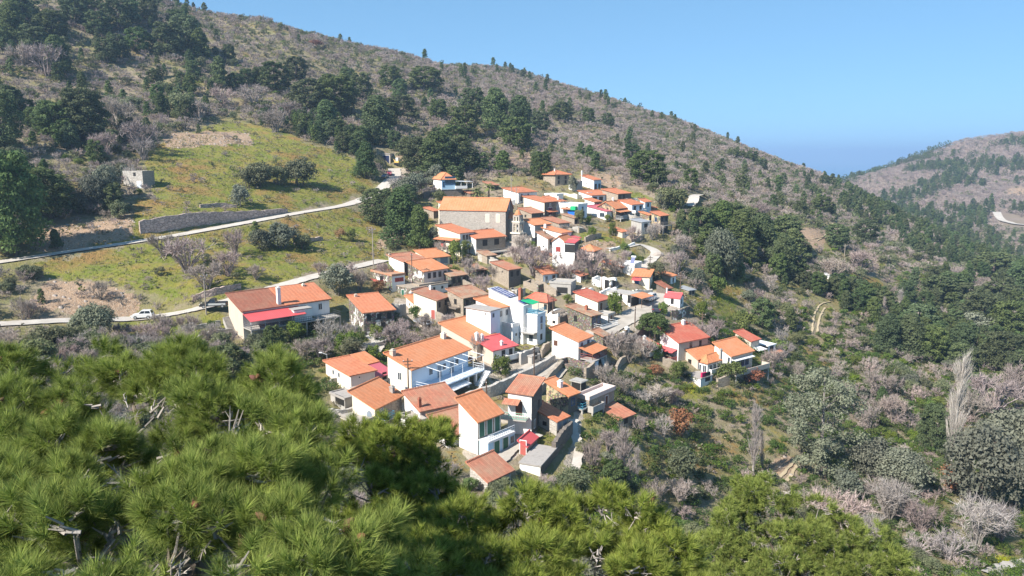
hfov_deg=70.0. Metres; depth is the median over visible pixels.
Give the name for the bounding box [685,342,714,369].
house
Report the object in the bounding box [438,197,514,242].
church
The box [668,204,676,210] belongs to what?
green bush
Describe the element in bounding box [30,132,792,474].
loose stones
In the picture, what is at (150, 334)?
bare tree
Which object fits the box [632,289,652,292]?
stone wall
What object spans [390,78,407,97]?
pine tree
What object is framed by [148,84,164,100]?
pine tree
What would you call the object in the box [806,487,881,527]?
bare tree
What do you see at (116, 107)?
bare tree
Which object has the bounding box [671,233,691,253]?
bare tree
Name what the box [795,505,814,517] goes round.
evergreen bush
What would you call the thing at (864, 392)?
olive tree
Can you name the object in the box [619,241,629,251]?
green bush
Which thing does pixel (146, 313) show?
parked car
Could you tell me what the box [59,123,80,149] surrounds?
pine tree
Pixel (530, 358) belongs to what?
store
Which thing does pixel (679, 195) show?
evergreen bush
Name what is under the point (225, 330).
garden wall
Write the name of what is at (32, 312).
bare tree
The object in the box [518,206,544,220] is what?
house
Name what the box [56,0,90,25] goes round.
pine tree
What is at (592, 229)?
green bush
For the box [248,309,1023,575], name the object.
bramble cover
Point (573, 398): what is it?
window
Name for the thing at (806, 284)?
pine tree
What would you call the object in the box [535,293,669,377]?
street
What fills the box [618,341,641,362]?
bare tree
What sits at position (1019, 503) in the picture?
olive tree
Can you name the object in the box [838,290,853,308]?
pine tree
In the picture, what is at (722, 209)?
pine tree
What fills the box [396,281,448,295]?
house
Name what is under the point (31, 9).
pine tree
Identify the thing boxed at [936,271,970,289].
pine tree
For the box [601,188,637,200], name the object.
house
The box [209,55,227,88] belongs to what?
pine tree
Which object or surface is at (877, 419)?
green bush
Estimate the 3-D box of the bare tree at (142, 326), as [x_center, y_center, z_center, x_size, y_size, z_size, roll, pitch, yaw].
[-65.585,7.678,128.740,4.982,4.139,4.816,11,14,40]
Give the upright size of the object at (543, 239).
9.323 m
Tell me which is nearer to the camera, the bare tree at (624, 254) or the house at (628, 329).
the house at (628, 329)
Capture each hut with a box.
[423,206,438,218]
[482,181,498,190]
[571,269,588,282]
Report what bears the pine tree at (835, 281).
on the terrain at (126, 304)
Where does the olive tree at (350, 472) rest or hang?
on the terrain at (126, 304)
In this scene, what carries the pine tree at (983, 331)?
on the terrain at (126, 304)
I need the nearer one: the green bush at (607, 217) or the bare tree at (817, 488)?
the bare tree at (817, 488)
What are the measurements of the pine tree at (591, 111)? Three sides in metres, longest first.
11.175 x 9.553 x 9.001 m
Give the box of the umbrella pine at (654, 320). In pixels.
[635,312,670,340]
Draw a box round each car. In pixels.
[130,309,154,318]
[199,298,227,307]
[643,292,657,301]
[652,304,660,311]
[653,252,663,256]
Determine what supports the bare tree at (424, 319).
on the terrain at (126, 304)
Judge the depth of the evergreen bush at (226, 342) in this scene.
115.34 m
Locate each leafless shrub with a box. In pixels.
[110,411,131,421]
[117,333,134,351]
[122,163,136,170]
[128,332,149,344]
[129,136,157,159]
[175,321,196,335]
[200,322,222,332]
[313,316,342,347]
[338,322,358,335]
[386,175,399,188]
[441,461,463,475]
[469,333,481,360]
[625,334,643,343]
[629,389,652,401]
[644,224,660,239]
[651,413,673,436]
[775,327,789,342]
[776,342,796,357]
[902,529,943,556]
[929,525,976,560]
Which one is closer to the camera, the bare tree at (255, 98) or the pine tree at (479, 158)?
the pine tree at (479, 158)
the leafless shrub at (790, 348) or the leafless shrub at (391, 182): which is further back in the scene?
the leafless shrub at (391, 182)
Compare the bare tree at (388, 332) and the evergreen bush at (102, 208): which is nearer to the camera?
the bare tree at (388, 332)
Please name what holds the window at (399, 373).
in the terrace house at (442, 356)
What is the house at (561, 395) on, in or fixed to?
on the terrain at (126, 304)
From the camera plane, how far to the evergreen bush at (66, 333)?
103.66 m
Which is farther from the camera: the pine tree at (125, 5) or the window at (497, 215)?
the pine tree at (125, 5)
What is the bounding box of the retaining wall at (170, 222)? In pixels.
[138,208,287,233]
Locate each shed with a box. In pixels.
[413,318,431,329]
[462,190,475,196]
[469,263,488,276]
[517,429,538,454]
[590,327,610,345]
[608,226,627,237]
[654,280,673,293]
[679,285,696,295]
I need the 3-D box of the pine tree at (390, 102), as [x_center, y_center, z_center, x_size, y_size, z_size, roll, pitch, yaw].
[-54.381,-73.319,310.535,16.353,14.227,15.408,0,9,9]
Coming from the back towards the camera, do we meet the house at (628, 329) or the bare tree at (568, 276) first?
the bare tree at (568, 276)
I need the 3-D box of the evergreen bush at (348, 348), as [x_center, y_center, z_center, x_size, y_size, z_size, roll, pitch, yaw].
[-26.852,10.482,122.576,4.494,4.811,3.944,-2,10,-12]
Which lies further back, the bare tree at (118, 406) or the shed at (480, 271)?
the shed at (480, 271)
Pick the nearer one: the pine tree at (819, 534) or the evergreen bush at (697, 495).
the pine tree at (819, 534)
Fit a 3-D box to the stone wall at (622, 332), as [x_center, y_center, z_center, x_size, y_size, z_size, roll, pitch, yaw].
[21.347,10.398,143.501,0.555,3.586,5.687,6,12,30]
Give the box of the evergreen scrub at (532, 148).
[0,0,1023,575]
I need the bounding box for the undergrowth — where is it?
[16,465,596,575]
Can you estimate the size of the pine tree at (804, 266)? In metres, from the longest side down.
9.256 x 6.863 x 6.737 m
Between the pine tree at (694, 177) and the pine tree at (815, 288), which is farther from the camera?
the pine tree at (694, 177)
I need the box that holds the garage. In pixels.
[380,153,393,163]
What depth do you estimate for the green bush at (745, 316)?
178.21 m
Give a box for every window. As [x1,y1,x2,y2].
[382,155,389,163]
[395,277,403,281]
[397,372,401,380]
[440,257,447,263]
[485,214,488,222]
[496,214,499,222]
[557,421,561,430]
[571,397,574,405]
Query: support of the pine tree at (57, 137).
on the terrain at (126, 304)
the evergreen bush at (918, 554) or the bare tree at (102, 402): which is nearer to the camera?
the bare tree at (102, 402)
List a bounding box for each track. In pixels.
[778,460,794,476]
[785,461,798,480]
[811,301,829,333]
[816,307,825,332]
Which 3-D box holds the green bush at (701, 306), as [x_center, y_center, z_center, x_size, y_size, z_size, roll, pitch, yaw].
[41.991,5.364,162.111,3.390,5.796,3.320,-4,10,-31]
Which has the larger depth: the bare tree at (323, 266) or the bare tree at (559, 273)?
the bare tree at (559, 273)
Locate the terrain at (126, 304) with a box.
[0,0,1023,575]
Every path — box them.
[364,334,384,351]
[483,358,542,386]
[497,432,542,460]
[568,419,582,468]
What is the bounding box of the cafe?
[606,289,653,307]
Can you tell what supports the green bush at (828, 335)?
on the terrain at (126, 304)
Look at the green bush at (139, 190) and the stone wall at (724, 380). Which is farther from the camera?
the green bush at (139, 190)
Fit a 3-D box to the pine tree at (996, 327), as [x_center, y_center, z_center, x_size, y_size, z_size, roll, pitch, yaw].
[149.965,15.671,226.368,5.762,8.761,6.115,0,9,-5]
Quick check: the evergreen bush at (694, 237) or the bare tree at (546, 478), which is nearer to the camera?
the bare tree at (546, 478)
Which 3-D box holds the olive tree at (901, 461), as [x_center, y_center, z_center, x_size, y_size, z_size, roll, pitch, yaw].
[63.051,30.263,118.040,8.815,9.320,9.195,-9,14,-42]
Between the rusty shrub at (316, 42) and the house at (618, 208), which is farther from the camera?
the rusty shrub at (316, 42)
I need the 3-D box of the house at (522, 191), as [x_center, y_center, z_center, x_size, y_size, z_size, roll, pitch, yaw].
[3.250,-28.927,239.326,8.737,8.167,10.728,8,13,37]
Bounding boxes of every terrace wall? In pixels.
[192,283,240,301]
[199,203,236,207]
[293,236,322,243]
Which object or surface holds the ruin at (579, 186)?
on the terrain at (126, 304)
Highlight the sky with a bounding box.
[180,0,1023,158]
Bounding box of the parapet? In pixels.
[609,242,634,250]
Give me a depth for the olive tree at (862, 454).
120.69 m
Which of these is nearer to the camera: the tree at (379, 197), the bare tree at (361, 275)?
the bare tree at (361, 275)
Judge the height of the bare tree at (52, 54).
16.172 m
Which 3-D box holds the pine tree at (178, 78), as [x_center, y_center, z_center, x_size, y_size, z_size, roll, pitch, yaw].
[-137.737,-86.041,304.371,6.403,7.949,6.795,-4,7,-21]
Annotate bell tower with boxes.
[510,210,525,249]
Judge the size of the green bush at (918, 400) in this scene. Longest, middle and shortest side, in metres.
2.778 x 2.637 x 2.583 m
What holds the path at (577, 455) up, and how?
on the terrain at (126, 304)
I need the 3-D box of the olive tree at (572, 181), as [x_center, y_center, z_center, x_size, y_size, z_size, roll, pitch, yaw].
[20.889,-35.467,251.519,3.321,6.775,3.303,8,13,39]
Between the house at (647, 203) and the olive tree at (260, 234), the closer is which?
the olive tree at (260, 234)
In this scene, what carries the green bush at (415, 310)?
on the terrain at (126, 304)
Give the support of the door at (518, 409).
in the house at (523, 401)
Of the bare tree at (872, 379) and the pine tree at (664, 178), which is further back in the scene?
the pine tree at (664, 178)
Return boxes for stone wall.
[328,407,352,414]
[360,338,392,348]
[391,303,405,315]
[423,189,439,198]
[436,312,446,321]
[461,279,473,285]
[465,355,555,397]
[478,254,497,264]
[519,347,539,364]
[520,246,539,258]
[531,279,557,295]
[540,342,550,357]
[542,360,563,393]
[552,421,572,454]
[584,233,601,241]
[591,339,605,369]
[599,287,616,294]
[614,329,627,345]
[615,355,629,371]
[624,213,641,219]
[626,314,663,345]
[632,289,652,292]
[662,357,675,367]
[670,306,689,319]
[716,374,743,387]
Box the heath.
[0,115,1019,575]
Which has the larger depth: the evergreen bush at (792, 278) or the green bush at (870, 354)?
the evergreen bush at (792, 278)
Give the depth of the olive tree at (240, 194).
197.28 m
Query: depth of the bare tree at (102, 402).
75.24 m
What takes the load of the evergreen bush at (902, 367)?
on the terrain at (126, 304)
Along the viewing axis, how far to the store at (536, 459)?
94.08 m
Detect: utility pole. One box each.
[200,274,206,314]
[369,228,373,268]
[403,358,412,388]
[411,253,412,282]
[532,346,535,375]
[551,294,556,325]
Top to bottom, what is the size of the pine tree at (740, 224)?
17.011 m
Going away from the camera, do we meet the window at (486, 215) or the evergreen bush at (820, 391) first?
the evergreen bush at (820, 391)
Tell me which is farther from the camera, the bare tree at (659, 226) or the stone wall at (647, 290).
the bare tree at (659, 226)
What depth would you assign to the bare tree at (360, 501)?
62.23 m
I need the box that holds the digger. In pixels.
[391,157,401,164]
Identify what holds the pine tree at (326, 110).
on the terrain at (126, 304)
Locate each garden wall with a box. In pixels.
[189,320,220,329]
[197,328,232,340]
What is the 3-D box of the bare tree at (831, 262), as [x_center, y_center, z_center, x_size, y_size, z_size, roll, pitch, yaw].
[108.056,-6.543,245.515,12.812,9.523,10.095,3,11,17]
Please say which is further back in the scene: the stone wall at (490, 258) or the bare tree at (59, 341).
the stone wall at (490, 258)
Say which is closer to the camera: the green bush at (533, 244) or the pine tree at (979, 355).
the green bush at (533, 244)
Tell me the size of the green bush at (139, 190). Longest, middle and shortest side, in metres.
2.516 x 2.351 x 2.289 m
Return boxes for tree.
[0,1,29,40]
[0,27,10,49]
[0,84,24,114]
[0,89,27,147]
[0,148,39,196]
[0,150,54,256]
[0,166,78,217]
[0,326,445,575]
[0,328,21,344]
[1,0,42,17]
[1,38,34,69]
[5,39,18,62]
[8,297,37,319]
[11,39,70,78]
[16,23,49,52]
[16,40,38,63]
[17,300,40,317]
[18,0,27,13]
[18,99,33,116]
[23,106,40,131]
[29,100,84,138]
[30,21,44,38]
[31,9,69,36]
[38,361,63,379]
[39,158,48,168]
[41,34,80,73]
[42,14,57,28]
[49,87,113,142]
[49,229,64,248]
[50,62,64,82]
[50,119,73,145]
[51,350,75,365]
[55,342,81,358]
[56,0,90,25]
[56,336,86,344]
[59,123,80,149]
[63,346,94,367]
[66,301,117,335]
[73,174,110,210]
[75,71,86,88]
[78,336,100,350]
[81,350,100,364]
[82,10,112,36]
[84,139,105,162]
[85,0,103,9]
[86,130,118,151]
[87,280,110,299]
[87,392,110,403]
[88,326,109,336]
[90,163,122,189]
[91,37,121,63]
[97,0,139,30]
[97,99,141,131]
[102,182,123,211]
[103,109,118,124]
[104,400,126,417]
[105,129,123,147]
[106,33,130,57]
[111,323,131,336]
[111,415,124,424]
[116,112,132,132]
[118,117,166,149]
[119,165,130,174]
[120,0,142,22]
[123,27,153,52]
[126,321,151,337]
[126,402,150,411]
[137,0,159,21]
[140,330,158,340]
[141,343,157,356]
[142,117,151,135]
[143,322,169,337]
[144,233,178,256]
[145,70,162,83]
[145,334,165,343]
[147,21,186,54]
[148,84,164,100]
[148,312,166,325]
[151,92,164,114]
[153,417,173,438]
[154,316,178,334]
[157,235,211,273]
[165,8,180,24]
[167,13,202,48]
[167,90,180,106]
[168,313,202,332]
[172,328,194,339]
[173,71,187,86]
[175,98,193,120]
[180,260,224,288]
[182,49,194,68]
[182,74,196,93]
[185,60,202,79]
[187,99,212,118]
[189,27,212,57]
[198,327,217,341]
[200,96,211,112]
[208,339,225,346]
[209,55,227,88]
[209,85,239,107]
[209,248,241,276]
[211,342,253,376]
[220,44,235,62]
[220,227,245,252]
[226,73,244,89]
[228,184,249,206]
[235,83,269,106]
[239,69,256,85]
[244,264,266,279]
[245,229,275,249]
[248,67,261,83]
[255,61,292,89]
[255,107,288,131]
[258,107,270,125]
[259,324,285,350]
[265,222,300,248]
[274,100,303,119]
[281,56,310,80]
[286,78,327,109]
[290,337,316,358]
[292,112,298,130]
[300,113,312,135]
[307,121,322,139]
[308,108,317,120]
[308,336,333,359]
[310,73,359,112]
[310,261,328,273]
[315,99,341,131]
[315,407,477,575]
[318,263,354,295]
[320,121,336,139]
[326,119,339,140]
[327,417,339,439]
[334,261,358,272]
[335,119,344,131]
[335,131,350,151]
[336,112,344,125]
[340,67,354,79]
[340,465,363,487]
[343,124,356,138]
[345,492,369,507]
[349,141,382,178]
[350,72,373,100]
[350,131,366,149]
[351,269,368,291]
[351,489,365,502]
[354,126,367,141]
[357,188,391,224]
[359,94,397,136]
[367,125,381,144]
[372,325,408,346]
[376,65,403,88]
[376,98,401,125]
[376,262,391,272]
[377,187,418,244]
[386,130,401,148]
[387,317,410,335]
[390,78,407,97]
[391,474,715,575]
[392,94,416,117]
[394,136,427,170]
[395,175,419,193]
[400,329,424,343]
[401,183,419,203]
[403,204,433,248]
[406,66,444,90]
[408,131,466,173]
[409,172,427,190]
[412,313,437,336]
[418,325,440,337]
[425,164,441,183]
[426,99,448,119]
[426,227,438,247]
[431,127,441,131]
[433,242,447,251]
[436,313,461,320]
[438,124,468,137]
[444,135,479,169]
[446,165,462,185]
[447,104,480,135]
[453,166,464,183]
[456,87,484,117]
[458,257,479,280]
[469,275,494,290]
[471,152,489,170]
[478,87,509,130]
[483,183,494,196]
[487,262,499,275]
[491,150,510,170]
[496,116,535,148]
[504,245,523,263]
[507,95,538,132]
[511,231,529,255]
[516,242,557,277]
[529,151,552,178]
[530,111,550,130]
[537,471,556,486]
[548,101,574,119]
[552,264,570,277]
[556,261,578,278]
[560,464,594,493]
[567,176,577,190]
[567,259,589,271]
[572,246,615,276]
[576,557,606,575]
[581,436,604,472]
[582,108,595,122]
[589,151,603,169]
[591,361,613,382]
[597,428,617,452]
[600,330,632,357]
[600,451,613,461]
[600,458,630,495]
[601,113,615,126]
[603,255,626,275]
[604,373,635,393]
[611,422,639,484]
[616,250,631,260]
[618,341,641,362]
[621,144,640,159]
[624,150,666,182]
[625,223,641,241]
[631,415,647,434]
[632,337,658,359]
[633,445,641,479]
[637,383,673,404]
[638,481,668,507]
[641,162,669,183]
[648,222,665,237]
[655,190,671,209]
[663,249,691,273]
[664,445,699,478]
[664,477,698,504]
[666,386,683,403]
[670,245,683,251]
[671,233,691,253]
[674,209,687,228]
[679,220,698,237]
[683,167,699,189]
[684,317,696,325]
[685,469,922,575]
[687,206,715,233]
[687,267,704,288]
[691,231,719,255]
[697,323,716,338]
[703,226,743,275]
[703,252,722,277]
[706,317,725,340]
[711,200,736,238]
[725,149,739,157]
[726,209,767,255]
[729,202,746,212]
[733,174,746,187]
[734,259,745,283]
[737,151,746,157]
[737,237,758,260]
[740,289,757,301]
[743,247,763,263]
[746,150,758,161]
[746,207,760,217]
[746,401,763,471]
[749,200,772,212]
[749,298,776,327]
[751,213,777,260]
[757,159,768,167]
[758,429,764,467]
[760,348,785,371]
[765,234,802,274]
[768,252,786,275]
[772,215,805,242]
[774,222,781,232]
[782,366,870,477]
[783,308,797,329]
[786,360,805,378]
[788,227,813,257]
[788,257,809,280]
[792,200,809,218]
[798,271,812,289]
[799,480,841,512]
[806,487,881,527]
[808,273,825,294]
[809,271,827,293]
[810,196,834,212]
[817,254,853,276]
[823,223,852,247]
[824,276,840,296]
[825,390,838,406]
[829,467,865,498]
[830,272,849,289]
[834,278,851,300]
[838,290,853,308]
[845,431,891,479]
[846,248,880,269]
[846,276,858,294]
[850,290,869,312]
[851,219,881,243]
[853,279,868,294]
[854,509,889,546]
[855,282,878,298]
[855,403,882,430]
[858,387,872,397]
[861,368,905,395]
[861,474,927,514]
[863,475,924,523]
[866,296,882,322]
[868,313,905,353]
[872,282,881,296]
[873,386,888,411]
[873,446,934,492]
[876,393,915,425]
[877,290,896,311]
[878,286,886,296]
[882,364,900,385]
[888,307,901,319]
[893,302,908,313]
[894,284,909,300]
[896,287,903,302]
[896,313,935,357]
[896,495,945,532]
[898,311,913,323]
[900,296,910,310]
[901,279,918,299]
[901,373,918,382]
[902,303,940,324]
[909,266,920,287]
[912,324,950,361]
[915,402,950,450]
[916,291,935,310]
[919,274,962,302]
[919,317,932,339]
[923,243,935,260]
[924,265,942,278]
[926,266,944,278]
[932,287,942,306]
[932,318,948,337]
[932,320,945,342]
[934,312,948,321]
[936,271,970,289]
[938,327,954,351]
[941,323,977,362]
[941,422,1023,507]
[942,262,949,276]
[942,359,956,367]
[943,292,959,307]
[943,316,958,326]
[943,386,997,424]
[944,341,974,372]
[945,488,1018,550]
[946,349,974,464]
[948,308,964,322]
[952,282,990,308]
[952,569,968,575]
[954,503,968,515]
[955,292,1013,330]
[957,311,995,331]
[959,318,973,329]
[960,272,971,288]
[960,488,975,499]
[962,322,979,334]
[963,519,982,532]
[965,538,983,549]
[966,373,979,394]
[967,373,1023,414]
[970,251,1016,276]
[971,348,984,366]
[974,333,984,347]
[975,419,988,424]
[976,262,991,278]
[976,330,1023,372]
[977,338,1001,362]
[980,324,993,334]
[980,407,1023,477]
[982,276,1022,298]
[985,300,1023,333]
[986,500,1023,544]
[987,324,1004,337]
[995,359,1023,397]
[997,267,1006,283]
[1003,256,1023,289]
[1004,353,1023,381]
[1005,346,1023,379]
[1007,289,1023,310]
[1010,497,1023,510]
[1014,275,1023,291]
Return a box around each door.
[431,309,435,318]
[437,364,441,377]
[449,359,453,372]
[479,422,484,437]
[486,419,492,434]
[494,416,499,431]
[515,401,522,415]
[519,440,526,454]
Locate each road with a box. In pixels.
[0,168,400,262]
[0,259,388,325]
[683,194,703,205]
[982,558,1023,575]
[993,212,1023,224]
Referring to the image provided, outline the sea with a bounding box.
[784,159,896,178]
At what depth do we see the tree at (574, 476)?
89.32 m
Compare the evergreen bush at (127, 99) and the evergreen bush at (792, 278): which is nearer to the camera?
the evergreen bush at (792, 278)
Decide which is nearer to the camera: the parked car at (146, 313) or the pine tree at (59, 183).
the parked car at (146, 313)
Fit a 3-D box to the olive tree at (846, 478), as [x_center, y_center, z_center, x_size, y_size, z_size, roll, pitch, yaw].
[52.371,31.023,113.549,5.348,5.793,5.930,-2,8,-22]
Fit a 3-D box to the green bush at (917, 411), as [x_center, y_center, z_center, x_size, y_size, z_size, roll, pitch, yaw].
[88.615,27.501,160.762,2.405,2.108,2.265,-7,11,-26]
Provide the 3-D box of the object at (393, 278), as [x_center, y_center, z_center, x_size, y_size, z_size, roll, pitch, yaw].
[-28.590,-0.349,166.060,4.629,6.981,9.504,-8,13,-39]
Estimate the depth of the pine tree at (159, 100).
262.97 m
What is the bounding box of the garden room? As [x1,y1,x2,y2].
[687,371,712,386]
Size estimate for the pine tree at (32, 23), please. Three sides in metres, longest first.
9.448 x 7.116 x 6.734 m
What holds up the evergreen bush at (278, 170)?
on the terrain at (126, 304)
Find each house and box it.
[223,282,340,338]
[322,354,377,388]
[346,292,396,334]
[347,376,403,422]
[350,351,387,381]
[383,332,490,390]
[386,251,425,275]
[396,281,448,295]
[401,381,458,420]
[405,257,450,285]
[413,248,451,264]
[425,405,458,447]
[433,223,475,257]
[438,315,496,361]
[445,284,488,316]
[454,388,515,454]
[464,304,501,333]
[465,449,514,490]
[469,228,510,255]
[473,295,509,334]
[478,333,519,364]
[487,286,531,343]
[490,260,522,288]
[501,186,537,203]
[501,373,545,433]
[502,322,519,343]
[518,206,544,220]
[521,298,546,345]
[522,195,557,216]
[523,218,551,237]
[524,292,556,315]
[541,216,576,230]
[541,224,581,242]
[542,169,571,185]
[542,195,565,213]
[544,193,563,198]
[544,375,580,413]
[549,322,607,362]
[551,233,572,266]
[559,202,587,217]
[560,213,578,223]
[564,302,617,330]
[565,239,579,268]
[573,288,608,310]
[577,189,605,200]
[577,383,615,415]
[580,170,601,188]
[583,197,602,204]
[587,204,611,220]
[596,197,630,221]
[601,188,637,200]
[601,260,623,272]
[618,198,646,215]
[620,256,641,275]
[624,326,662,356]
[630,218,651,234]
[631,268,653,288]
[638,198,652,212]
[638,211,651,222]
[650,210,671,234]
[657,271,677,283]
[657,319,710,360]
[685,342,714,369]
[698,351,722,373]
[712,336,769,386]
[733,328,766,350]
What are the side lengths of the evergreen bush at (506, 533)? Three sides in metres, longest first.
3.049 x 2.992 x 2.883 m
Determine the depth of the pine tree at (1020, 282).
311.91 m
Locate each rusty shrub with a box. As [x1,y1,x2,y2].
[309,39,323,47]
[334,228,346,239]
[372,280,385,291]
[647,364,664,375]
[664,407,693,436]
[745,367,765,383]
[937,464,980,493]
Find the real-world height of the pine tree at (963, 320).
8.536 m
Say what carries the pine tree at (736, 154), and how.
on the terrain at (126, 304)
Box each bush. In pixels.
[0,144,18,150]
[0,242,15,255]
[0,280,14,292]
[3,277,17,289]
[12,337,58,360]
[15,264,30,277]
[18,336,36,342]
[19,334,45,340]
[25,265,44,278]
[28,325,63,343]
[45,325,76,346]
[49,359,71,371]
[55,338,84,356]
[64,325,86,337]
[73,158,83,164]
[75,324,99,335]
[80,330,101,342]
[91,203,106,213]
[91,339,125,361]
[96,154,112,163]
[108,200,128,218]
[110,144,122,155]
[114,333,131,343]
[115,162,127,168]
[119,96,143,104]
[124,409,149,428]
[126,337,142,348]
[132,340,156,360]
[133,188,142,194]
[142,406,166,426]
[168,92,196,110]
[207,320,217,327]
[208,331,231,345]
[219,341,237,359]
[236,167,257,187]
[242,332,262,351]
[243,160,274,187]
[248,348,268,369]
[249,340,270,349]
[270,165,290,184]
[272,328,289,341]
[282,156,318,186]
[285,320,306,339]
[292,233,312,249]
[303,316,321,330]
[334,330,360,351]
[338,336,364,354]
[346,228,355,241]
[346,473,367,492]
[349,483,370,503]
[359,333,365,342]
[365,345,382,359]
[369,324,382,339]
[392,332,407,344]
[408,305,420,318]
[431,191,446,200]
[447,265,459,270]
[448,239,464,263]
[461,239,472,255]
[461,477,479,489]
[471,188,483,196]
[483,480,505,499]
[485,491,501,509]
[491,354,512,375]
[494,476,515,496]
[500,525,515,539]
[527,240,535,246]
[537,480,559,494]
[553,473,571,492]
[562,294,572,303]
[574,209,584,222]
[574,440,590,452]
[587,226,596,234]
[604,214,612,221]
[607,291,622,314]
[608,222,616,234]
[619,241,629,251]
[635,256,645,261]
[647,261,665,280]
[650,341,662,359]
[655,186,688,207]
[658,302,667,314]
[658,501,668,510]
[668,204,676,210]
[669,360,683,379]
[672,361,688,375]
[674,259,689,267]
[674,524,685,532]
[682,521,706,537]
[686,485,703,500]
[687,206,705,217]
[687,232,708,255]
[693,300,707,319]
[708,276,727,296]
[710,268,723,276]
[716,361,747,380]
[722,258,740,280]
[732,310,758,330]
[743,260,751,264]
[755,518,768,531]
[769,338,787,351]
[779,302,794,312]
[787,272,798,281]
[789,332,804,343]
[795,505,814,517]
[796,322,809,328]
[798,306,807,313]
[799,440,813,451]
[805,338,819,346]
[814,387,830,400]
[816,412,829,422]
[820,333,832,340]
[845,419,852,427]
[848,373,860,380]
[850,355,861,364]
[854,336,869,346]
[854,351,863,357]
[865,351,874,356]
[869,414,882,425]
[874,424,885,432]
[879,415,892,426]
[881,352,893,359]
[882,347,896,355]
[884,430,896,438]
[888,385,904,396]
[889,358,903,363]
[889,362,910,369]
[895,401,911,414]
[899,357,907,363]
[899,368,918,377]
[904,378,919,390]
[905,545,928,562]
[908,429,918,440]
[909,408,920,415]
[913,397,923,404]
[918,377,932,387]
[919,556,943,574]
[921,499,930,506]
[930,396,946,404]
[932,379,953,391]
[937,389,949,396]
[951,542,967,554]
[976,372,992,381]
[983,538,994,544]
[1004,397,1018,406]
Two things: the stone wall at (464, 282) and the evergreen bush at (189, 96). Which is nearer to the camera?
the stone wall at (464, 282)
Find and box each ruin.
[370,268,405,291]
[435,317,455,334]
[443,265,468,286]
[507,288,525,295]
[523,279,547,292]
[524,235,536,243]
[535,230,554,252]
[547,308,566,325]
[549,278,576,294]
[558,357,594,379]
[564,193,581,198]
[569,181,581,191]
[572,226,584,232]
[592,276,618,288]
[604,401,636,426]
[626,234,644,241]
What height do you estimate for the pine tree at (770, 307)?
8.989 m
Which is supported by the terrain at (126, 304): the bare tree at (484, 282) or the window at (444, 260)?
the bare tree at (484, 282)
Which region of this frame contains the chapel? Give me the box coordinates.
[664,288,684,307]
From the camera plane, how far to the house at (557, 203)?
225.22 m
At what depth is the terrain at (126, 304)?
182.15 m
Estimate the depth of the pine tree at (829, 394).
148.94 m
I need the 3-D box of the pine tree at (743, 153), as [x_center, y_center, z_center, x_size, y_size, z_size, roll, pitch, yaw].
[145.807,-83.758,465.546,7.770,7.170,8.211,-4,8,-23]
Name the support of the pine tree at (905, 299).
on the terrain at (126, 304)
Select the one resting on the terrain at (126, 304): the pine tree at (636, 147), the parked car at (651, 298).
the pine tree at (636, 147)
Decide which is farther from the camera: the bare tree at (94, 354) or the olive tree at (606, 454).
the olive tree at (606, 454)
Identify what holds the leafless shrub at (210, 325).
on the terrain at (126, 304)
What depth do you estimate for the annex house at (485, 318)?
135.73 m
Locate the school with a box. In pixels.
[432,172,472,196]
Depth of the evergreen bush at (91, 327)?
121.50 m
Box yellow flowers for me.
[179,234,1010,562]
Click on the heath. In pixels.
(450, 259)
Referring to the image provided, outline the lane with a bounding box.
[607,244,660,268]
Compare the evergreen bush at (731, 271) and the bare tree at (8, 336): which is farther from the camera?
the evergreen bush at (731, 271)
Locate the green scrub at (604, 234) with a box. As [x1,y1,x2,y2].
[16,0,1023,534]
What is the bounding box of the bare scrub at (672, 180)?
[0,0,1023,575]
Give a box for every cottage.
[122,170,154,188]
[404,294,413,307]
[411,285,447,318]
[534,264,557,282]
[579,244,601,260]
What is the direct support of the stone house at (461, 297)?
on the terrain at (126, 304)
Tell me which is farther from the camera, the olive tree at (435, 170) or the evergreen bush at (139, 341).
the olive tree at (435, 170)
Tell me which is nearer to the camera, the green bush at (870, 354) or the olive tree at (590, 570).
the olive tree at (590, 570)
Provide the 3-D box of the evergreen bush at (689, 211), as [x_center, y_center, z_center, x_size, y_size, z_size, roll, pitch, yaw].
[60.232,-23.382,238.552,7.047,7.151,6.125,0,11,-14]
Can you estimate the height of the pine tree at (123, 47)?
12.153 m
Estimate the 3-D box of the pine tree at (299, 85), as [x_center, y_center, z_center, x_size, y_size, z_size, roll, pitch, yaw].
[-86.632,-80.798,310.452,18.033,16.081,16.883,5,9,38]
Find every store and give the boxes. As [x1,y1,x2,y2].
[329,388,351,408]
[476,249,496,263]
[518,350,540,363]
[518,444,557,475]
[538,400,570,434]
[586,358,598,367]
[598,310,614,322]
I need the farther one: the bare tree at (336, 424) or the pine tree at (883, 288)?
the pine tree at (883, 288)
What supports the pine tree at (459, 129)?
on the terrain at (126, 304)
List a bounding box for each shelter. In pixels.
[569,377,587,390]
[759,340,775,352]
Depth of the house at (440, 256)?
182.45 m
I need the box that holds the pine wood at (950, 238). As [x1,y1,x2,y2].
[0,0,1023,447]
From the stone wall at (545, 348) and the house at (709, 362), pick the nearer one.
the stone wall at (545, 348)
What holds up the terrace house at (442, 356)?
on the terrain at (126, 304)
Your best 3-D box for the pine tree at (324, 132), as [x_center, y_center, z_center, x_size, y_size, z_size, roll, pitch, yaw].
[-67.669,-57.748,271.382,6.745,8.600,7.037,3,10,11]
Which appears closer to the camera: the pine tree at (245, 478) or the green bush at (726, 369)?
the pine tree at (245, 478)

